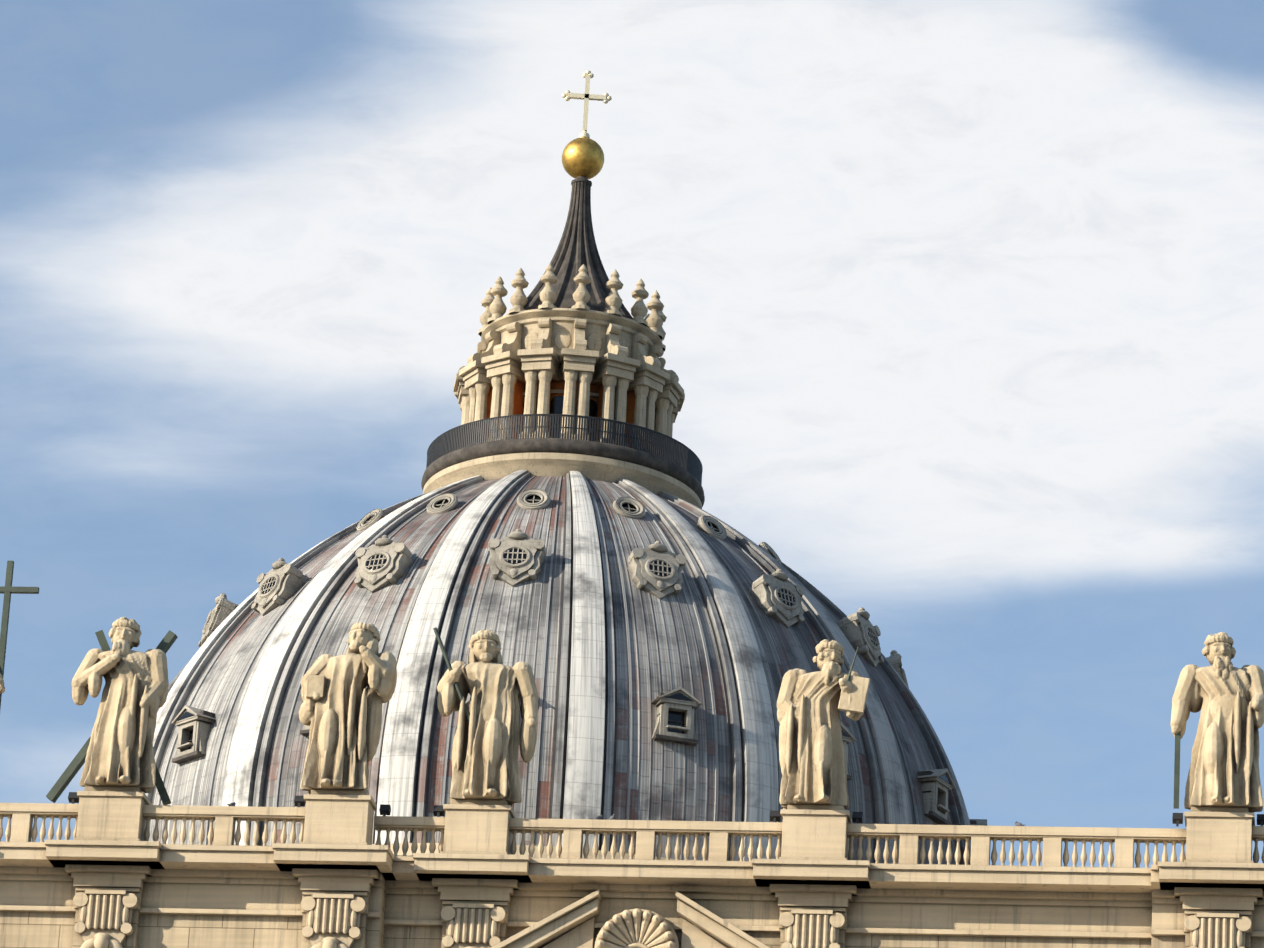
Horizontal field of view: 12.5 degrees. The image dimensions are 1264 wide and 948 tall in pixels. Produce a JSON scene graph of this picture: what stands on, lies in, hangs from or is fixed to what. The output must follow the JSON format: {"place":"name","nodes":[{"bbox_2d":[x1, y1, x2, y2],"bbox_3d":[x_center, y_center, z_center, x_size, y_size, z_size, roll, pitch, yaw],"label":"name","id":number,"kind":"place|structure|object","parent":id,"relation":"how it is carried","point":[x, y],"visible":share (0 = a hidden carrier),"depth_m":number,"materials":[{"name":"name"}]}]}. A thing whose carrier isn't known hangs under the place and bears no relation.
{"place":"outdoors","nodes":[
{"label":"outdoors","id":0,"kind":"place"},
{"bbox_2d":[433,627,469,721],"bbox_3d":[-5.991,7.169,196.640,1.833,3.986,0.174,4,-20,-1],"label":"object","id":1,"kind":"object","parent":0,"point":[449,666],"visible":0.65,"depth_m":196.83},
{"bbox_2d":[372,843,674,859],"bbox_3d":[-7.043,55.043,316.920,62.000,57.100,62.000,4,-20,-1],"label":"dome drum","id":2,"kind":"object","parent":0,"point":[545,855],"depth_m":302.13,"materials":[{"name":"beige stone"}]},
{"bbox_2d":[145,470,970,864],"bbox_3d":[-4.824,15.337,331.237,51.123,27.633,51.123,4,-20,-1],"label":"dome","id":3,"kind":"structure","parent":2,"relation":"on","point":[595,638],"depth_m":311.93,"materials":[{"name":"metal"}]},
{"bbox_2d":[423,264,701,508],"bbox_3d":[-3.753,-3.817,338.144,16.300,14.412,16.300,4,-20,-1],"label":"stone lantern","id":4,"kind":"object","parent":3,"relation":"on","point":[579,357],"visible":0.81,"depth_m":333.97,"materials":[{"name":"beige stone"}]},
{"bbox_2d":[426,414,702,484],"bbox_3d":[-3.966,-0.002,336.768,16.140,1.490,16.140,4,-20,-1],"label":"balcony railing","id":5,"kind":"object","parent":4,"relation":"on","point":[675,451],"visible":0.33,"depth_m":330.37,"materials":[{"name":"black metal"}]},
{"bbox_2d":[421,176,704,506],"bbox_3d":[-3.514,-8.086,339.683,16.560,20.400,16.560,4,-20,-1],"label":"lantern lead","id":6,"kind":"object","parent":3,"relation":"on","point":[577,249],"visible":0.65,"depth_m":336.91,"materials":[{"name":"grey metal"}]},
{"bbox_2d":[562,137,603,178],"bbox_3d":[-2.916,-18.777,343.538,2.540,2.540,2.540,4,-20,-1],"label":"gold ball","id":7,"kind":"object","parent":6,"relation":"on","point":[583,156],"visible":0.85,"depth_m":342.63,"materials":[{"name":"gold metal"}]},
{"bbox_2d":[562,70,611,138],"bbox_3d":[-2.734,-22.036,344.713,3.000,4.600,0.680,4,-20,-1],"label":"cross","id":8,"kind":"object","parent":7,"relation":"attached to","point":[586,97],"visible":0.96,"depth_m":344.77,"materials":[{"name":"beige stone"}]},
{"bbox_2d":[171,489,986,825],"bbox_3d":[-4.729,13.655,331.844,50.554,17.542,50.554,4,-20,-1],"label":"dormer windows","id":9,"kind":"structure","parent":3,"relation":"on","point":[655,569],"depth_m":316.44,"materials":[{"name":"stone"}]},
{"bbox_2d":[0,786,1263,947],"bbox_3d":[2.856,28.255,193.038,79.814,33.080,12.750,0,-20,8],"label":"building facade","id":10,"kind":"structure","parent":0,"point":[197,896],"depth_m":194.07,"materials":[{"name":"stone"}]},
{"bbox_2d":[0,673,4,693],"bbox_3d":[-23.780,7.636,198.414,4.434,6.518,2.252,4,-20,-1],"label":"christ statue","id":11,"kind":"object","parent":10,"relation":"on","point":[2,688],"visible":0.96,"depth_m":198.06,"materials":[{"name":"stone"}]},
{"bbox_2d":[0,561,38,707],"bbox_3d":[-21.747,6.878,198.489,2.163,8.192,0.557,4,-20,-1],"label":"christ statue cross","id":12,"kind":"object","parent":11,"relation":"in","point":[7,590],"visible":0.94,"depth_m":199.30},
{"bbox_2d":[72,617,168,792],"bbox_3d":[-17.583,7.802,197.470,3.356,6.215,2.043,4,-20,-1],"label":"andrew statue","id":13,"kind":"object","parent":10,"relation":"on","point":[120,751],"visible":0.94,"depth_m":196.96,"materials":[{"name":"stone"}]},
{"bbox_2d":[46,630,177,804],"bbox_3d":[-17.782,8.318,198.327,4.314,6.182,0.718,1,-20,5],"label":"diagonal cross","id":14,"kind":"object","parent":13,"relation":"attached to","point":[58,788],"visible":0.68,"depth_m":197.78,"materials":[{"name":"grey metal"}]},
{"bbox_2d":[299,622,396,793],"bbox_3d":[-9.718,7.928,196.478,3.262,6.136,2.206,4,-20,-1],"label":"john statue","id":15,"kind":"object","parent":10,"relation":"on","point":[340,712],"visible":0.88,"depth_m":195.98,"materials":[{"name":"stone"}]},
{"bbox_2d":[437,629,538,805],"bbox_3d":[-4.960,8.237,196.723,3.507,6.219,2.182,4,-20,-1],"label":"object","id":16,"kind":"object","parent":10,"relation":"on","point":[491,736],"visible":0.9,"depth_m":196.19,"materials":[{"name":"stone"}]},
{"bbox_2d":[491,889,768,947],"bbox_3d":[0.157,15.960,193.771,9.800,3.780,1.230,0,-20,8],"label":"pediment","id":17,"kind":"structure","parent":10,"relation":"attached to","point":[637,928],"depth_m":193.81,"materials":[{"name":"stone"}]},
{"bbox_2d":[0,803,1263,868],"bbox_3d":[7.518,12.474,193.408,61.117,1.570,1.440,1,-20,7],"label":"balustrade","id":18,"kind":"object","parent":10,"relation":"on","point":[226,818],"visible":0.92,"depth_m":194.38,"materials":[{"name":"stone"}]},
{"bbox_2d":[227,802,1024,825],"bbox_3d":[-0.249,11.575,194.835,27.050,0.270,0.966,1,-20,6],"label":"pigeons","id":19,"kind":"object","parent":18,"relation":"on","point":[612,817],"visible":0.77,"depth_m":195.07,"materials":[{"name":"grey"}]},
{"bbox_2d":[68,792,1263,825],"bbox_3d":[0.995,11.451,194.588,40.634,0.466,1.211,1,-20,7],"label":"floodlights","id":20,"kind":"object","parent":18,"relation":"on","point":[775,816],"visible":0.83,"depth_m":195.50,"materials":[{"name":"grey metal"}]},
{"bbox_2d":[73,878,1253,947],"bbox_3d":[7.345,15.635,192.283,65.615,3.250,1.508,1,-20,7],"label":"pilaster capitals","id":21,"kind":"object","parent":10,"relation":"attached to","point":[334,911],"visible":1,"depth_m":194.22,"materials":[{"name":"stone"}]},
{"bbox_2d":[777,639,869,808],"bbox_3d":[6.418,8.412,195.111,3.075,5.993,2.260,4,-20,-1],"label":"bartholomew statue","id":22,"kind":"object","parent":10,"relation":"on","point":[810,705],"visible":0.92,"depth_m":194.62,"materials":[{"name":"stone"}]},
{"bbox_2d":[847,647,858,680],"bbox_3d":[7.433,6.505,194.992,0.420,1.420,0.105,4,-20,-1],"label":"statue knife","id":23,"kind":"object","parent":22,"relation":"in","point":[849,674],"visible":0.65,"depth_m":194.96,"materials":[{"name":"grey metal"}]},
{"bbox_2d":[1170,632,1263,812],"bbox_3d":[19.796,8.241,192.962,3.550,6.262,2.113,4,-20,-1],"label":"statue simon","id":24,"kind":"object","parent":10,"relation":"on","point":[1223,695],"visible":0.96,"depth_m":192.37,"materials":[{"name":"stone"}]},
{"bbox_2d":[1173,731,1180,808],"bbox_3d":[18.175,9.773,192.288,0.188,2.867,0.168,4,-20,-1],"label":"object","id":25,"kind":"object","parent":24,"relation":"in","point":[1177,770],"visible":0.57,"depth_m":192.21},
{"bbox_2d":[0,0,1263,867],"label":"sky","id":26,"kind":"structure","parent":0,"point":[962,300],"materials":[{"name":"blue"}]}
]}

